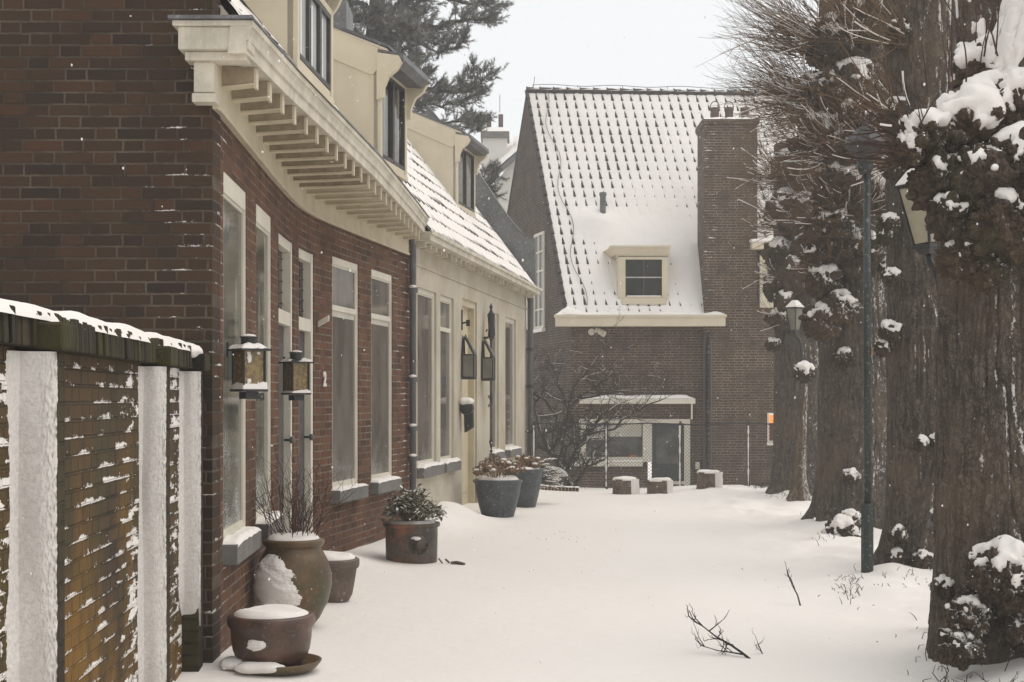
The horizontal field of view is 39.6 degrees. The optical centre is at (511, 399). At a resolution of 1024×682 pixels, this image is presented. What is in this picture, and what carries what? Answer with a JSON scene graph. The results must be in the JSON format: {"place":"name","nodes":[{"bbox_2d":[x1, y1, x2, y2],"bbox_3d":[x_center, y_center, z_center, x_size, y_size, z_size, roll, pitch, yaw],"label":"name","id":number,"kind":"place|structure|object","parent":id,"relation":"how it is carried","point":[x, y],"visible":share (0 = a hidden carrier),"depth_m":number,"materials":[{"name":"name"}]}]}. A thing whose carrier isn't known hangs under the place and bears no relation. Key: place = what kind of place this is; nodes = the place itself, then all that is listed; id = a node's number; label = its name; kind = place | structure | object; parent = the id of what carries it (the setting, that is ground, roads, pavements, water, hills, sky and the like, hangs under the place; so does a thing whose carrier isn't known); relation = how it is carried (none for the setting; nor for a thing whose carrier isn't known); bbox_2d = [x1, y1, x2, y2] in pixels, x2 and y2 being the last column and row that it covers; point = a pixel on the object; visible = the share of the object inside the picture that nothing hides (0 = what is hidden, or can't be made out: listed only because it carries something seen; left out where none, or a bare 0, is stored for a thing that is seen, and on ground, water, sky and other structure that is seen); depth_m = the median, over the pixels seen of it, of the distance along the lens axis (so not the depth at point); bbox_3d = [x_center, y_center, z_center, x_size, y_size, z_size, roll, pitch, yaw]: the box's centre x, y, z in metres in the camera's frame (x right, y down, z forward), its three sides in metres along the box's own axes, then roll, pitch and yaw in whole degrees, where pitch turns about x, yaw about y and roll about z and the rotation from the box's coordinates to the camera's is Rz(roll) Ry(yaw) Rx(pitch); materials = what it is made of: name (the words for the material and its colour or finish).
{"place":"outdoors","nodes":[
{"label":"outdoors","id":0,"kind":"place"},
{"bbox_2d":[1,4,1015,677],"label":"falling snow","id":1,"kind":"structure","parent":0,"point":[563,312],"depth_m":6.13,"materials":[{"name":"white snow"}]},
{"bbox_2d":[353,0,818,184],"label":"sky","id":2,"kind":"structure","parent":0,"point":[549,48],"materials":[{"name":"white"}]},
{"bbox_2d":[175,414,1023,681],"bbox_3d":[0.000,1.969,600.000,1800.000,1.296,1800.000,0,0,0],"label":"ground","id":3,"kind":"structure","parent":0,"point":[561,616],"depth_m":11.53,"materials":[{"name":"white snow"}]},
{"bbox_2d":[0,298,209,681],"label":"garden wall","id":4,"kind":"structure","parent":3,"relation":"on","point":[93,410],"depth_m":6.24,"materials":[{"name":"brick"}]},
{"bbox_2d":[0,0,429,662],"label":"brick house","id":5,"kind":"structure","parent":3,"relation":"on","point":[176,112],"depth_m":9.51,"materials":[{"name":"brown brick"}]},
{"bbox_2d":[222,172,261,564],"bbox_3d":[-1.849,-0.207,9.626,0.165,2.525,1.111,0,0,-2],"label":"window","id":6,"kind":"structure","parent":5,"relation":"in","point":[240,541],"depth_m":9.68,"materials":[{"name":"white paint"}]},
{"bbox_2d":[226,334,271,398],"bbox_3d":[-1.724,-0.218,9.259,0.225,0.423,0.246,0,0,-38],"label":"wall lantern","id":7,"kind":"object","parent":5,"relation":"attached to","point":[249,372],"depth_m":9.20,"materials":[{"name":"black metal"}]},
{"bbox_2d":[255,204,283,541],"bbox_3d":[-1.907,-0.207,11.061,0.165,2.525,0.981,0,0,-2],"label":"window","id":8,"kind":"structure","parent":5,"relation":"in","point":[262,219],"depth_m":11.19,"materials":[{"name":"white paint"}]},
{"bbox_2d":[279,325,294,532],"bbox_3d":[-2.024,0.470,12.418,0.156,2.260,0.783,0,0,0],"label":"door","id":9,"kind":"structure","parent":5,"relation":"in","point":[281,329],"depth_m":12.58,"materials":[{"name":"paint"}]},
{"bbox_2d":[279,350,313,399],"bbox_3d":[-1.865,-0.212,12.259,0.221,0.434,0.246,0,0,-38],"label":"wall lantern","id":10,"kind":"object","parent":5,"relation":"attached to","point":[296,375],"depth_m":12.21,"materials":[{"name":"black metal"}]},
{"bbox_2d":[299,331,313,530],"bbox_3d":[-2.004,0.470,13.543,0.157,2.260,0.549,0,0,4],"label":"door","id":11,"kind":"structure","parent":5,"relation":"in","point":[301,334],"depth_m":13.65,"materials":[{"name":"paint"}]},
{"bbox_2d":[323,371,326,386],"bbox_3d":[-1.869,-0.209,14.197,0.012,0.150,0.098,0,0,9],"label":"house number","id":12,"kind":"object","parent":5,"relation":"attached to","point":[324,382],"visible":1,"depth_m":14.20,"materials":[{"name":"white metal"}]},
{"bbox_2d":[331,256,367,503],"bbox_3d":[-1.731,-0.207,14.986,0.167,2.525,1.055,0,0,10],"label":"window","id":13,"kind":"structure","parent":5,"relation":"in","point":[344,301],"depth_m":15.06,"materials":[{"name":"grey glass"}]},
{"bbox_2d":[370,269,401,493],"bbox_3d":[-1.475,-0.207,16.386,0.165,2.525,0.995,0,0,10],"label":"window","id":14,"kind":"structure","parent":5,"relation":"in","point":[382,480],"depth_m":16.44,"materials":[{"name":"grey glass"}]},
{"bbox_2d":[220,604,321,676],"bbox_3d":[-1.467,1.460,8.695,0.604,0.384,0.580,0,0,0],"label":"round pot","id":15,"kind":"object","parent":3,"relation":"on","point":[273,640],"visible":1,"depth_m":8.52,"materials":[{"name":"brown ceramic"}]},
{"bbox_2d":[253,531,331,622],"bbox_3d":[-1.600,1.324,10.406,0.560,0.712,0.579,0,0,0],"label":"tall jar","id":16,"kind":"object","parent":3,"relation":"on","point":[295,568],"visible":0.93,"depth_m":10.21,"materials":[{"name":"brown ceramic"}]},
{"bbox_2d":[246,444,357,536],"bbox_3d":[-1.552,0.649,10.481,0.878,0.787,0.938,0,0,18],"label":"bare shrub","id":17,"kind":"object","parent":16,"relation":"in","point":[294,529],"visible":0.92,"depth_m":10.43,"materials":[{"name":"brown plant"}]},
{"bbox_2d":[324,551,359,602],"bbox_3d":[-1.475,1.444,11.660,0.447,0.396,0.441,0,0,0],"label":"round pot","id":18,"kind":"object","parent":3,"relation":"on","point":[344,566],"visible":0.6,"depth_m":11.52,"materials":[{"name":"brown ceramic"}]},
{"bbox_2d":[383,519,439,563],"bbox_3d":[-1.045,1.475,14.791,0.596,0.458,0.613,0,0,0],"label":"round planter","id":19,"kind":"object","parent":3,"relation":"on","point":[412,542],"visible":0.85,"depth_m":14.56,"materials":[{"name":"red ceramic"}]},
{"bbox_2d":[377,483,446,522],"bbox_3d":[-1.033,1.082,14.784,0.750,0.413,0.736,0,0,0],"label":"evergreen shrub","id":20,"kind":"object","parent":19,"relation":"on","point":[405,508],"visible":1,"depth_m":14.72,"materials":[{"name":"green plant"}]},
{"bbox_2d":[347,0,513,134],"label":"pine tree","id":21,"kind":"object","parent":3,"relation":"on","point":[378,25],"visible":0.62,"depth_m":35.47,"materials":[{"name":"green plant"}]},
{"bbox_2d":[438,558,464,564],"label":"broken branch","id":22,"kind":"object","parent":3,"relation":"on","point":[457,562],"visible":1,"depth_m":14.56,"materials":[{"name":"brown wood"}]},
{"bbox_2d":[403,104,541,505],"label":"plaster cottage","id":23,"kind":"structure","parent":3,"relation":"on","point":[466,222],"depth_m":22.11,"materials":[{"name":"beige paint"}]},
{"bbox_2d":[417,287,444,478],"bbox_3d":[-1.098,-0.223,18.598,0.190,2.435,1.215,0,0,9],"label":"window","id":24,"kind":"structure","parent":23,"relation":"in","point":[425,299],"depth_m":18.69,"materials":[{"name":"grey glass"}]},
{"bbox_2d":[440,295,460,472],"bbox_3d":[-0.893,-0.223,19.828,0.190,2.435,0.992,0,0,9],"label":"window","id":25,"kind":"structure","parent":23,"relation":"in","point":[451,464],"depth_m":19.95,"materials":[{"name":"grey glass"}]},
{"bbox_2d":[462,307,467,504],"bbox_3d":[-0.777,0.125,21.448,0.075,3.050,0.986,0,0,9],"label":"door","id":26,"kind":"structure","parent":23,"relation":"in","point":[465,311],"depth_m":21.64,"materials":[{"name":"beige paint"}]},
{"bbox_2d":[461,310,469,329],"bbox_3d":[-0.679,-1.170,20.808,0.121,0.300,0.064,0,0,9],"label":"wall hook","id":27,"kind":"object","parent":23,"relation":"attached to","point":[467,322],"depth_m":20.79,"materials":[{"name":"black metal"}]},
{"bbox_2d":[459,397,473,431],"bbox_3d":[-0.662,0.218,20.690,0.229,0.515,0.237,0,0,0],"label":"letterbox","id":28,"kind":"object","parent":23,"relation":"attached to","point":[466,407],"visible":1,"depth_m":20.65,"materials":[{"name":"black metal"}]},
{"bbox_2d":[461,334,476,379],"bbox_3d":[-0.628,-0.632,20.843,0.200,0.664,0.192,0,0,9],"label":"wedge lantern","id":29,"kind":"object","parent":23,"relation":"attached to","point":[468,366],"visible":1,"depth_m":20.77,"materials":[{"name":"black metal"}]},
{"bbox_2d":[481,339,494,380],"bbox_3d":[-0.371,-0.632,22.383,0.200,0.664,0.192,0,0,9],"label":"wedge lantern","id":30,"kind":"object","parent":23,"relation":"attached to","point":[487,368],"visible":1,"depth_m":22.30,"materials":[{"name":"black metal"}]},
{"bbox_2d":[483,303,494,453],"bbox_3d":[-0.344,-0.335,22.452,0.192,2.390,0.280,0,0,-15],"label":"bell pull","id":31,"kind":"object","parent":23,"relation":"attached to","point":[491,325],"visible":0.99,"depth_m":22.50,"materials":[{"name":"black metal"}]},
{"bbox_2d":[489,313,504,460],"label":"window","id":32,"kind":"structure","parent":23,"relation":"in","point":[500,452],"depth_m":23.82,"materials":[{"name":"grey glass"}]},
{"bbox_2d":[505,317,521,457],"bbox_3d":[-0.012,-0.223,25.103,0.190,2.435,1.225,0,0,9],"label":"window","id":33,"kind":"structure","parent":23,"relation":"in","point":[511,450],"depth_m":25.23,"materials":[{"name":"grey glass"}]},
{"bbox_2d":[479,158,509,200],"bbox_3d":[-0.680,-2.091,39.971,1.371,9.523,1.044,0,0,32],"label":"pine sapling","id":34,"kind":"object","parent":3,"relation":"on","point":[488,172],"visible":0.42,"depth_m":39.92,"materials":[{"name":"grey plant"}]},
{"bbox_2d":[473,475,522,517],"bbox_3d":[-0.205,1.422,20.550,0.724,0.670,0.716,0,0,0],"label":"glazed pot","id":35,"kind":"object","parent":3,"relation":"on","point":[498,496],"visible":0.9,"depth_m":20.30,"materials":[{"name":"grey ceramic"}]},
{"bbox_2d":[472,455,525,477],"bbox_3d":[-0.204,0.985,20.548,0.746,0.388,0.764,0,0,34],"label":"hydrangea","id":36,"kind":"object","parent":35,"relation":"in","point":[503,464],"visible":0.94,"depth_m":20.51,"materials":[{"name":"plant"}]},
{"bbox_2d":[478,114,518,212],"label":"white house","id":37,"kind":"structure","parent":3,"relation":"on","point":[498,144],"depth_m":50.90,"materials":[{"name":"paint"}]},
{"bbox_2d":[502,466,543,507],"bbox_3d":[0.160,1.368,22.100,0.673,0.680,0.666,0,0,0],"label":"glazed pot","id":38,"kind":"object","parent":3,"relation":"on","point":[530,477],"visible":0.59,"depth_m":21.87,"materials":[{"name":"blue ceramic"}]},
{"bbox_2d":[508,454,541,468],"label":"hydrangea","id":39,"kind":"object","parent":38,"relation":"in","point":[531,461],"visible":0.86,"depth_m":21.99,"materials":[{"name":"brown plant"}]},
{"bbox_2d":[537,458,564,489],"bbox_3d":[0.557,1.327,22.826,0.616,0.785,0.901,0,0,0],"label":"conifer shrub","id":40,"kind":"object","parent":3,"relation":"on","point":[546,480],"visible":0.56,"depth_m":22.79,"materials":[{"name":"green plant"}]},
{"bbox_2d":[541,467,568,485],"bbox_3d":[0.815,1.784,28.205,0.605,0.915,0.483,0,0,0],"label":"shrub","id":41,"kind":"object","parent":3,"relation":"on","point":[563,479],"visible":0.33,"depth_m":28.00,"materials":[{"name":"green plant"}]},
{"bbox_2d":[540,484,578,491],"bbox_3d":[0.845,1.648,25.910,0.758,0.243,0.140,0,0,0],"label":"brick edging","id":42,"kind":"object","parent":3,"relation":"on","point":[560,488],"visible":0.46,"depth_m":25.85,"materials":[{"name":"brown brick"}]},
{"bbox_2d":[526,297,696,487],"bbox_3d":[1.675,0.039,28.252,3.968,4.214,2.422,0,0,0],"label":"fruit tree","id":43,"kind":"object","parent":3,"relation":"on","point":[569,406],"visible":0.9,"depth_m":28.24,"materials":[{"name":"brown plant"}]},
{"bbox_2d":[612,476,639,493],"bbox_3d":[2.024,1.540,25.307,0.492,0.360,0.462,0,0,0],"label":"stone block","id":44,"kind":"object","parent":3,"relation":"on","point":[621,484],"visible":0.94,"depth_m":25.11,"materials":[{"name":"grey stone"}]},
{"bbox_2d":[507,77,796,487],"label":"gabled house","id":45,"kind":"structure","parent":3,"relation":"on","point":[644,226],"depth_m":34.00,"materials":[{"name":"brown brick"}]},
{"bbox_2d":[526,298,527,329],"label":"window","id":46,"kind":"structure","parent":45,"relation":"in","point":[526,298],"depth_m":37.74,"materials":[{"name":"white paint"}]},
{"bbox_2d":[533,231,545,332],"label":"window","id":47,"kind":"structure","parent":45,"relation":"in","point":[539,300],"depth_m":36.57,"materials":[{"name":"white paint"}]},
{"bbox_2d":[588,328,605,336],"bbox_3d":[2.022,-1.609,33.868,0.462,0.227,0.172,0,0,23],"label":"security light","id":48,"kind":"object","parent":45,"relation":"attached to","point":[599,331],"visible":0.93,"depth_m":33.82,"materials":[{"name":"white paint"}]},
{"bbox_2d":[574,419,651,465],"bbox_3d":[2.415,1.022,33.960,1.857,1.125,0.260,0,0,0],"label":"window","id":49,"kind":"structure","parent":45,"relation":"in","point":[589,445],"depth_m":34.02,"materials":[{"name":"white paint"}]},
{"bbox_2d":[652,423,683,485],"bbox_3d":[3.729,1.542,33.989,0.770,1.966,0.122,0,0,0],"label":"door","id":50,"kind":"structure","parent":45,"relation":"in","point":[666,442],"depth_m":33.99,"materials":[{"name":"grey paint"}]},
{"bbox_2d":[766,413,772,444],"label":"window","id":51,"kind":"structure","parent":45,"relation":"in","point":[769,417],"depth_m":33.57,"materials":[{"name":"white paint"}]},
{"bbox_2d":[533,421,772,488],"bbox_3d":[3.396,1.300,26.591,6.012,1.800,0.061,0,0,0],"label":"chain link fence","id":52,"kind":"object","parent":3,"relation":"on","point":[680,466],"visible":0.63,"depth_m":26.60,"materials":[{"name":"black metal"}]},
{"bbox_2d":[647,477,672,493],"bbox_3d":[2.627,1.545,25.300,0.473,0.329,0.462,0,0,0],"label":"stone block","id":53,"kind":"object","parent":3,"relation":"on","point":[665,485],"visible":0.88,"depth_m":25.11,"materials":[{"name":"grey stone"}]},
{"bbox_2d":[696,469,722,488],"bbox_3d":[3.509,1.418,25.306,0.468,0.355,0.442,0,0,0],"label":"stone block","id":54,"kind":"object","parent":3,"relation":"on","point":[709,478],"visible":0.96,"depth_m":25.12,"materials":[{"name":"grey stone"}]},
{"bbox_2d":[692,620,742,654],"bbox_3d":[1.325,1.549,9.255,0.353,0.197,0.100,0,0,35],"label":"fallen twig","id":55,"kind":"object","parent":3,"relation":"on","point":[702,644],"visible":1,"depth_m":9.25,"materials":[{"name":"brown wood"}]},
{"bbox_2d":[685,604,750,658],"bbox_3d":[1.345,1.519,9.303,0.467,0.357,0.180,0,0,20],"label":"fallen twig","id":56,"kind":"object","parent":3,"relation":"on","point":[726,642],"visible":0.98,"depth_m":9.31,"materials":[{"name":"brown wood"}]},
{"bbox_2d":[752,631,763,653],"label":"fallen twig","id":57,"kind":"object","parent":3,"relation":"on","point":[758,648],"visible":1,"depth_m":9.30,"materials":[{"name":"brown wood"}]},
{"bbox_2d":[710,71,818,495],"bbox_3d":[4.660,-2.041,23.990,2.598,7.465,2.507,0,0,0],"label":"lime tree","id":58,"kind":"object","parent":3,"relation":"on","point":[783,344],"visible":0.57,"depth_m":24.00,"materials":[{"name":"brown plant"}]},
{"bbox_2d":[784,561,800,605],"bbox_3d":[2.296,1.496,11.568,0.164,0.363,0.060,0,0,44],"label":"fallen twig","id":59,"kind":"object","parent":3,"relation":"on","point":[790,579],"visible":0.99,"depth_m":11.58,"materials":[{"name":"brown wood"}]},
{"bbox_2d":[700,0,887,536],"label":"lime tree","id":60,"kind":"object","parent":3,"relation":"on","point":[830,240],"visible":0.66,"depth_m":17.84,"materials":[{"name":"brown plant"}]},
{"bbox_2d":[785,300,804,388],"bbox_3d":[4.575,0.021,23.000,0.227,3.265,0.227,0,0,-40],"label":"old street lamp","id":61,"kind":"object","parent":3,"relation":"on","point":[793,314],"visible":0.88,"depth_m":22.97,"materials":[{"name":"black metal"}]},
{"bbox_2d":[786,360,815,501],"bbox_3d":[4.575,0.504,22.590,0.505,2.266,0.498,0,0,0],"label":"young tree","id":62,"kind":"object","parent":3,"relation":"on","point":[803,371],"visible":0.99,"depth_m":22.53,"materials":[{"name":"brown plant"}]},
{"bbox_2d":[844,122,885,572],"bbox_3d":[3.290,-0.471,13.250,0.360,4.238,0.360,0,0,-22],"label":"lamp post","id":63,"kind":"object","parent":3,"relation":"on","point":[867,535],"visible":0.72,"depth_m":13.22,"materials":[{"name":"black metal"}]},
{"bbox_2d":[795,0,956,568],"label":"lime tree","id":64,"kind":"object","parent":3,"relation":"on","point":[905,345],"visible":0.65,"depth_m":13.65,"materials":[{"name":"brown plant"}]},
{"bbox_2d":[895,168,937,590],"bbox_3d":[2.919,-0.003,10.003,0.329,3.312,0.311,0,0,-40],"label":"old street lamp","id":65,"kind":"object","parent":3,"relation":"on","point":[918,232],"visible":0.18,"depth_m":9.98,"materials":[{"name":"black metal"}]},
{"bbox_2d":[821,0,1023,671],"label":"lime tree","id":66,"kind":"object","parent":3,"relation":"on","point":[963,179],"visible":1,"depth_m":8.46,"materials":[{"name":"brown plant"}]},
{"bbox_2d":[554,482,1023,681],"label":"grass","id":67,"kind":"structure","parent":0,"point":[761,486],"depth_m":11.88,"materials":[{"name":"brown plant"}]}
]}

